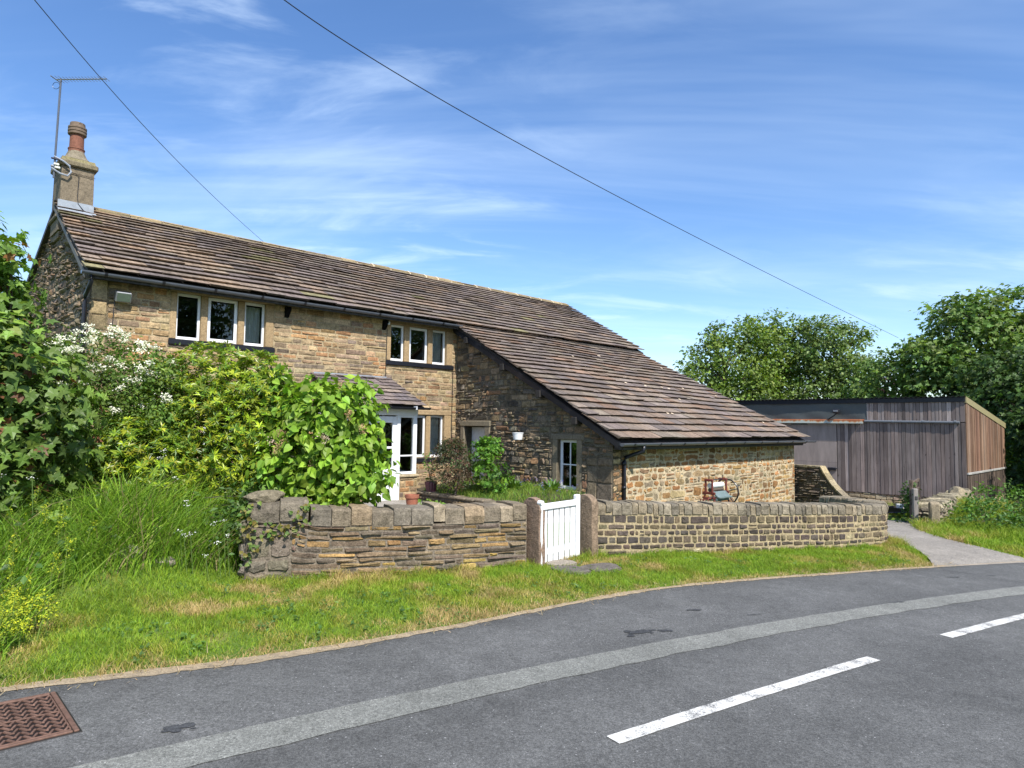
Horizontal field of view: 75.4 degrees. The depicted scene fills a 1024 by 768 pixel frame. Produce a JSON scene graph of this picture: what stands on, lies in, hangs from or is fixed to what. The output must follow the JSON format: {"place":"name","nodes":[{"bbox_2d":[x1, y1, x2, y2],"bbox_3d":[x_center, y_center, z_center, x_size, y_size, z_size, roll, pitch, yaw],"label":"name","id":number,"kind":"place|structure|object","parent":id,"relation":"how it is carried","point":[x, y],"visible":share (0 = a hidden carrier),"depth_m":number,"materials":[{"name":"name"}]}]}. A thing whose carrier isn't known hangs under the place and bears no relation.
{"place":"outdoors","nodes":[
{"label":"outdoors","id":0,"kind":"place"},
{"bbox_2d":[0,455,246,665],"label":"long grass","id":1,"kind":"structure","parent":0,"point":[82,513],"depth_m":5.92,"materials":[{"name":"green plant"}]},
{"bbox_2d":[311,500,564,523],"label":"path","id":2,"kind":"structure","parent":0,"point":[382,503],"depth_m":14.12,"materials":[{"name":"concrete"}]},
{"bbox_2d":[405,494,418,504],"bbox_3d":[-2.013,2.386,13.327,0.290,0.320,0.290,1,-4,0],"label":"flower pot","id":3,"kind":"object","parent":2,"relation":"on","point":[411,499],"visible":0.8,"depth_m":13.22,"materials":[{"name":"ceramic"}]},
{"bbox_2d":[418,498,445,504],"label":"garden plant","id":4,"kind":"object","parent":2,"relation":"on","point":[429,500],"visible":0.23,"depth_m":13.54,"materials":[{"name":"green plant"}]},
{"bbox_2d":[417,477,584,514],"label":"lawn","id":5,"kind":"structure","parent":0,"point":[532,488],"depth_m":14.26,"materials":[{"name":"green plant"}]},
{"bbox_2d":[426,436,479,494],"bbox_3d":[-1.260,1.788,14.461,1.189,1.300,1.223,-1,-4,32],"label":"evergreen shrub","id":6,"kind":"object","parent":5,"relation":"on","point":[457,449],"visible":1,"depth_m":14.35,"materials":[{"name":"brown plant"}]},
{"bbox_2d":[467,435,515,496],"bbox_3d":[-0.488,1.829,14.557,0.983,1.412,1.236,4,-5,-40],"label":"garden shrub","id":7,"kind":"object","parent":5,"relation":"on","point":[486,446],"visible":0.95,"depth_m":14.49,"materials":[{"name":"green plant"}]},
{"bbox_2d":[504,479,524,489],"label":"garden plant","id":8,"kind":"object","parent":5,"relation":"on","point":[514,484],"visible":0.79,"depth_m":14.70,"materials":[{"name":"green plant"}]},
{"bbox_2d":[520,479,572,491],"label":"bluebells","id":9,"kind":"object","parent":5,"relation":"on","point":[549,483],"visible":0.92,"depth_m":14.31,"materials":[{"name":"purple plant"}]},
{"bbox_2d":[542,479,562,490],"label":"garden plant","id":10,"kind":"object","parent":5,"relation":"on","point":[555,483],"visible":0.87,"depth_m":14.52,"materials":[{"name":"green plant"}]},
{"bbox_2d":[0,475,1021,691],"bbox_3d":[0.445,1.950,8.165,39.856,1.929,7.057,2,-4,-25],"label":"verge","id":11,"kind":"structure","parent":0,"point":[79,593],"depth_m":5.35,"materials":[{"name":"plant"}]},
{"bbox_2d":[0,484,97,652],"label":"wildflowers","id":12,"kind":"object","parent":11,"relation":"on","point":[15,605],"visible":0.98,"depth_m":4.69,"materials":[{"name":"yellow plant"}]},
{"bbox_2d":[0,211,111,543],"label":"sycamore tree","id":13,"kind":"object","parent":11,"relation":"on","point":[30,413],"visible":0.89,"depth_m":6.00,"materials":[{"name":"green plant"}]},
{"bbox_2d":[0,484,178,610],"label":"weeds","id":14,"kind":"object","parent":11,"relation":"on","point":[23,580],"visible":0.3,"depth_m":5.54,"materials":[{"name":"green plant"}]},
{"bbox_2d":[0,446,229,580],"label":"wildflowers","id":15,"kind":"object","parent":11,"relation":"on","point":[160,458],"visible":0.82,"depth_m":6.36,"materials":[{"name":"green plant"}]},
{"bbox_2d":[36,323,204,491],"bbox_3d":[-4.785,0.556,7.504,2.596,2.537,1.914,1,-4,0],"label":"hawthorn bush","id":16,"kind":"object","parent":11,"relation":"on","point":[124,403],"visible":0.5,"depth_m":7.38,"materials":[{"name":"green plant"}]},
{"bbox_2d":[114,545,141,562],"bbox_3d":[-3.496,1.533,5.976,0.284,0.176,0.250,1,-4,0],"label":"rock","id":17,"kind":"object","parent":11,"relation":"on","point":[130,550],"visible":0.25,"depth_m":5.93,"materials":[{"name":"stone"}]},
{"bbox_2d":[155,557,175,566],"bbox_3d":[-3.233,1.664,6.184,0.187,0.109,0.125,4,-5,-43],"label":"rock","id":18,"kind":"object","parent":11,"relation":"on","point":[170,562],"visible":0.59,"depth_m":6.16,"materials":[{"name":"stone"}]},
{"bbox_2d":[95,474,279,571],"bbox_3d":[-4.026,1.525,6.759,3.290,1.214,1.569,3,-4,-30],"label":"bramble bush","id":19,"kind":"object","parent":11,"relation":"on","point":[250,489],"visible":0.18,"depth_m":6.97,"materials":[{"name":"green plant"}]},
{"bbox_2d":[66,339,310,519],"bbox_3d":[-3.722,0.741,7.797,2.547,2.600,1.853,3,-4,-32],"label":"evergreen shrub","id":20,"kind":"object","parent":11,"relation":"on","point":[219,442],"visible":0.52,"depth_m":7.44,"materials":[{"name":"green plant"}]},
{"bbox_2d":[242,363,402,506],"bbox_3d":[-2.168,0.904,7.659,1.837,2.293,1.391,1,-4,0],"label":"lilac bush","id":21,"kind":"object","parent":11,"relation":"on","point":[339,459],"visible":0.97,"depth_m":7.33,"materials":[{"name":"green plant"}]},
{"bbox_2d":[237,497,526,581],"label":"garden wall","id":22,"kind":"structure","parent":11,"relation":"on","point":[367,538],"depth_m":7.07,"materials":[{"name":"stone"}]},
{"bbox_2d":[243,490,285,502],"bbox_3d":[-2.528,1.172,6.750,0.410,0.184,0.296,2,-4,-17],"label":"boulder","id":23,"kind":"object","parent":22,"relation":"on","point":[265,496],"visible":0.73,"depth_m":6.67,"materials":[{"name":"stone"}]},
{"bbox_2d":[236,501,315,579],"bbox_3d":[-2.343,1.542,6.572,0.745,0.765,0.224,2,-4,-16],"label":"ivy","id":24,"kind":"object","parent":22,"relation":"attached to","point":[273,533],"visible":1,"depth_m":6.53,"materials":[{"name":"green plant"}]},
{"bbox_2d":[23,121,816,508],"bbox_3d":[-2.194,-0.725,19.110,18.200,9.435,14.220,4,-5,-44],"label":"farmhouse","id":25,"kind":"object","parent":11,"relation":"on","point":[609,413],"visible":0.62,"depth_m":15.75,"materials":[{"name":"stone"}]},
{"bbox_2d":[50,75,108,177],"bbox_3d":[-9.329,-5.494,14.252,1.200,2.201,0.335,1,-4,0],"label":"television aerial","id":26,"kind":"object","parent":25,"relation":"attached to","point":[54,166],"visible":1,"depth_m":14.24,"materials":[{"name":"grey metal"}]},
{"bbox_2d":[114,290,131,302],"bbox_3d":[-7.213,-1.614,12.283,0.260,0.211,0.205,4,-5,-44],"label":"floodlight","id":27,"kind":"object","parent":25,"relation":"attached to","point":[123,296],"visible":1,"depth_m":12.22,"materials":[{"name":"metal"}]},
{"bbox_2d":[168,289,274,352],"bbox_3d":[-5.988,-1.302,13.724,2.130,1.170,0.314,4,-5,-44],"label":"window","id":28,"kind":"structure","parent":25,"relation":"in","point":[246,319],"depth_m":13.87,"materials":[{"name":"white paint"}]},
{"bbox_2d":[385,319,453,369],"bbox_3d":[-2.417,-0.995,17.130,2.118,1.155,0.313,4,-5,-44],"label":"window","id":29,"kind":"structure","parent":25,"relation":"in","point":[432,338],"depth_m":17.24,"materials":[{"name":"white paint"}]},
{"bbox_2d":[416,410,450,462],"bbox_3d":[-2.452,1.335,16.984,2.110,1.335,0.313,4,-5,-44],"label":"window","id":30,"kind":"structure","parent":25,"relation":"in","point":[429,433],"depth_m":17.44,"materials":[{"name":"white paint"}]},
{"bbox_2d":[460,421,490,480],"bbox_3d":[-0.887,2.003,17.178,0.290,2.090,1.190,4,-5,-44],"label":"door","id":31,"kind":"structure","parent":25,"relation":"in","point":[476,431],"depth_m":17.39,"materials":[{"name":"beige paint"}]},
{"bbox_2d":[512,414,525,439],"bbox_3d":[0.156,1.018,15.686,0.270,0.600,0.377,0,-4,18],"label":"hanging planter","id":32,"kind":"object","parent":25,"relation":"hanging from","point":[517,435],"visible":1,"depth_m":15.54,"materials":[{"name":"white paint"}]},
{"bbox_2d":[551,434,583,493],"bbox_3d":[1.245,1.812,14.916,0.290,1.370,1.090,4,-5,-44],"label":"window","id":33,"kind":"structure","parent":25,"relation":"in","point":[570,469],"depth_m":14.94,"materials":[{"name":"white paint"}]},
{"bbox_2d":[0,546,909,678],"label":"weeds","id":34,"kind":"object","parent":11,"relation":"on","point":[243,622],"visible":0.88,"depth_m":5.67,"materials":[{"name":"green plant"}]},
{"bbox_2d":[417,491,497,503],"bbox_3d":[-0.917,2.624,14.019,0.345,0.468,3.600,4,-5,-44],"label":"bed edging","id":35,"kind":"object","parent":11,"relation":"on","point":[448,498],"visible":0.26,"depth_m":14.35,"materials":[{"name":"stone"}]},
{"bbox_2d":[425,481,437,491],"bbox_3d":[-1.843,2.342,15.057,0.298,0.245,0.291,1,-4,0],"label":"flower pot","id":36,"kind":"object","parent":35,"relation":"on","point":[430,486],"visible":0.87,"depth_m":14.96,"materials":[{"name":"ceramic"}]},
{"bbox_2d":[421,452,435,481],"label":"potted plant","id":37,"kind":"object","parent":36,"relation":"in","point":[425,462],"visible":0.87,"depth_m":15.06,"materials":[{"name":"green plant"}]},
{"bbox_2d":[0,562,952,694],"bbox_3d":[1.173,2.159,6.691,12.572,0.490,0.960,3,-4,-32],"label":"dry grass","id":38,"kind":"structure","parent":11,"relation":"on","point":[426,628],"depth_m":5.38,"materials":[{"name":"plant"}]},
{"bbox_2d":[0,561,1023,691],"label":"verge edge","id":39,"kind":"object","parent":11,"relation":"on","point":[165,670],"visible":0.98,"depth_m":4.76,"materials":[{"name":"soil"}]},
{"bbox_2d":[524,497,544,565],"bbox_3d":[0.260,1.868,8.047,0.105,0.983,0.335,4,-5,-41],"label":"gatepost","id":40,"kind":"object","parent":11,"relation":"on","point":[534,549],"visible":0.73,"depth_m":7.97,"materials":[{"name":"stone"}]},
{"bbox_2d":[537,494,579,563],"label":"garden gate","id":41,"kind":"structure","parent":40,"relation":"attached to","point":[572,524],"depth_m":8.25,"materials":[{"name":"white paint"}]},
{"bbox_2d":[545,560,576,566],"bbox_3d":[0.589,2.189,8.034,0.246,0.082,0.444,-2,-4,38],"label":"flagstone","id":42,"kind":"object","parent":11,"relation":"on","point":[560,562],"visible":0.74,"depth_m":8.01,"materials":[{"name":"stone"}]},
{"bbox_2d":[550,565,590,574],"bbox_3d":[0.666,2.170,7.688,0.449,0.090,0.328,3,-4,-35],"label":"flagstone","id":43,"kind":"object","parent":11,"relation":"on","point":[577,569],"visible":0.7,"depth_m":7.65,"materials":[{"name":"stone"}]},
{"bbox_2d":[580,494,598,556],"bbox_3d":[0.981,1.944,8.707,0.127,0.993,0.329,4,-5,-42],"label":"gatepost","id":44,"kind":"object","parent":11,"relation":"on","point":[589,506],"visible":0.68,"depth_m":8.62,"materials":[{"name":"stone"}]},
{"bbox_2d":[580,563,621,571],"bbox_3d":[1.068,2.208,7.936,0.525,0.073,0.319,4,-4,-38],"label":"flagstone","id":45,"kind":"object","parent":11,"relation":"on","point":[608,566],"visible":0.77,"depth_m":7.89,"materials":[{"name":"stone"}]},
{"bbox_2d":[700,475,739,501],"bbox_3d":[4.907,2.630,15.625,0.628,0.953,1.108,-2,-5,40],"label":"mangle","id":46,"kind":"object","parent":11,"relation":"on","point":[720,493],"visible":0.83,"depth_m":15.47,"materials":[{"name":"red metal"}]},
{"bbox_2d":[673,313,790,400],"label":"beech tree","id":47,"kind":"object","parent":11,"relation":"on","point":[722,370],"visible":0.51,"depth_m":45.23,"materials":[{"name":"green plant"}]},
{"bbox_2d":[597,496,888,556],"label":"garden wall","id":48,"kind":"structure","parent":11,"relation":"on","point":[634,526],"depth_m":9.63,"materials":[{"name":"stone"}]},
{"bbox_2d":[731,307,831,399],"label":"beech tree","id":49,"kind":"object","parent":11,"relation":"on","point":[783,345],"visible":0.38,"depth_m":47.10,"materials":[{"name":"green plant"}]},
{"bbox_2d":[786,314,888,399],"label":"beech tree","id":50,"kind":"object","parent":11,"relation":"on","point":[836,346],"visible":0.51,"depth_m":45.28,"materials":[{"name":"green plant"}]},
{"bbox_2d":[825,346,924,398],"bbox_3d":[17.955,2.022,33.294,5.786,7.930,4.411,1,-4,0],"label":"tree","id":51,"kind":"object","parent":11,"relation":"on","point":[864,390],"visible":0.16,"depth_m":32.75,"materials":[{"name":"green plant"}]},
{"bbox_2d":[867,363,893,394],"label":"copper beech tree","id":52,"kind":"object","parent":11,"relation":"on","point":[882,389],"visible":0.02,"depth_m":46.53,"materials":[{"name":"green plant"}]},
{"bbox_2d":[887,505,909,517],"bbox_3d":[9.181,3.048,15.733,1.134,0.369,0.358,-2,-4,37],"label":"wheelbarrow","id":53,"kind":"object","parent":11,"relation":"on","point":[892,509],"visible":0.16,"depth_m":15.67,"materials":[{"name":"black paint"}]},
{"bbox_2d":[895,480,921,522],"bbox_3d":[8.737,2.684,14.606,0.548,1.115,1.009,-1,-4,32],"label":"climbing weed","id":54,"kind":"object","parent":11,"relation":"on","point":[906,506],"visible":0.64,"depth_m":14.64,"materials":[{"name":"green plant"}]},
{"bbox_2d":[911,488,918,523],"bbox_3d":[8.743,2.741,14.360,0.100,0.940,0.112,1,-4,0],"label":"wooden post","id":55,"kind":"object","parent":11,"relation":"on","point":[915,509],"visible":0.78,"depth_m":14.33,"materials":[{"name":"grey wood"}]},
{"bbox_2d":[909,478,920,523],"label":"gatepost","id":56,"kind":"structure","parent":55,"relation":"attached to","point":[917,481],"depth_m":14.46,"materials":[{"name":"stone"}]},
{"bbox_2d":[928,501,939,522],"bbox_3d":[8.929,2.868,14.004,0.186,0.758,0.214,0,-4,20],"label":"gatepost","id":57,"kind":"object","parent":11,"relation":"on","point":[933,509],"visible":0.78,"depth_m":13.93,"materials":[{"name":"stone"}]},
{"bbox_2d":[918,488,973,520],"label":"dry stone wall","id":58,"kind":"structure","parent":11,"relation":"on","point":[945,498],"depth_m":15.01,"materials":[{"name":"beige stone"}]},
{"bbox_2d":[948,486,966,496],"bbox_3d":[12.083,2.987,17.947,0.431,0.420,0.654,-1,-4,26],"label":"boulder","id":59,"kind":"object","parent":58,"relation":"on","point":[958,490],"visible":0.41,"depth_m":17.86,"materials":[{"name":"stone"}]},
{"bbox_2d":[875,283,1023,489],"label":"sycamore tree","id":60,"kind":"object","parent":11,"relation":"on","point":[979,324],"visible":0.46,"depth_m":30.13,"materials":[{"name":"green plant"}]},
{"bbox_2d":[888,494,1023,557],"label":"grass","id":61,"kind":"structure","parent":11,"relation":"on","point":[983,536],"depth_m":12.83,"materials":[{"name":"green plant"}]},
{"bbox_2d":[940,493,1023,532],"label":"bramble bush","id":62,"kind":"object","parent":11,"relation":"on","point":[1011,517],"visible":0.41,"depth_m":13.47,"materials":[{"name":"green plant"}]},
{"bbox_2d":[950,342,1023,502],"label":"tree","id":63,"kind":"object","parent":11,"relation":"on","point":[1010,413],"visible":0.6,"depth_m":26.72,"materials":[{"name":"green plant"}]},
{"bbox_2d":[956,477,1023,517],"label":"bramble bush","id":64,"kind":"object","parent":11,"relation":"on","point":[990,500],"visible":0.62,"depth_m":14.71,"materials":[{"name":"green plant"}]},
{"bbox_2d":[1001,505,1023,528],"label":"bramble bush","id":65,"kind":"object","parent":11,"relation":"on","point":[1019,511],"visible":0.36,"depth_m":13.43,"materials":[{"name":"green plant"}]},
{"bbox_2d":[1010,487,1023,507],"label":"bramble bush","id":66,"kind":"object","parent":11,"relation":"on","point":[1021,489],"visible":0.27,"depth_m":15.57,"materials":[{"name":"green plant"}]},
{"bbox_3d":[-10.289,-0.903,27.499,0.220,9.200,0.220,1,-4,0],"label":"utility pole","id":67,"kind":"object","parent":11,"relation":"on","visible":0},
{"bbox_2d":[34,0,260,239],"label":"overhead cable","id":68,"kind":"object","parent":67,"relation":"attached to","point":[124,104],"visible":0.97,"depth_m":13.12,"materials":[{"name":"black paint"}]},
{"bbox_2d":[0,563,1023,767],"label":"road","id":69,"kind":"structure","parent":0,"point":[917,668],"depth_m":4.23,"materials":[{"name":"grey asphalt"}]},
{"bbox_2d":[0,691,82,750],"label":"inspection cover","id":70,"kind":"object","parent":69,"relation":"on","point":[28,720],"visible":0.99,"depth_m":3.49,"materials":[{"name":"metal"}]},
{"bbox_2d":[0,0,1023,399],"label":"sky","id":71,"kind":"structure","parent":0,"point":[866,157],"materials":[{"name":"blue"}]},
{"bbox_2d":[284,0,897,337],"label":"overhead cable","id":72,"kind":"object","parent":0,"point":[534,151],"visible":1,"depth_m":13.57,"materials":[{"name":"black paint"}]},
{"bbox_2d":[887,520,1023,566],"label":"lane","id":73,"kind":"structure","parent":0,"point":[938,550],"depth_m":10.79,"materials":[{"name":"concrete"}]},
{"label":"yard","id":74,"kind":"structure","parent":0,"visible":0},
{"bbox_2d":[794,464,849,502],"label":"swept wall","id":75,"kind":"structure","parent":74,"relation":"on","point":[813,483],"depth_m":19.73,"materials":[{"name":"stone"}]},
{"bbox_2d":[733,396,1006,505],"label":"timber shed","id":76,"kind":"structure","parent":74,"relation":"on","point":[880,449],"depth_m":22.64,"materials":[{"name":"weathered wood boards"},{"name":"metal"}]},
{"bbox_2d":[781,423,837,482],"bbox_3d":[10.482,2.967,24.839,0.100,3.020,3.321,4,-5,-44],"label":"plywood door","id":77,"kind":"structure","parent":76,"relation":"in","point":[825,453],"depth_m":24.17,"materials":[{"name":"grey paint"}]},
{"bbox_2d":[828,409,839,418],"bbox_3d":[11.493,1.097,23.737,0.198,0.375,0.500,3,-4,-32],"label":"floodlight","id":78,"kind":"object","parent":76,"relation":"on","point":[836,411],"visible":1,"depth_m":23.60,"materials":[{"name":"black paint"}]}
]}

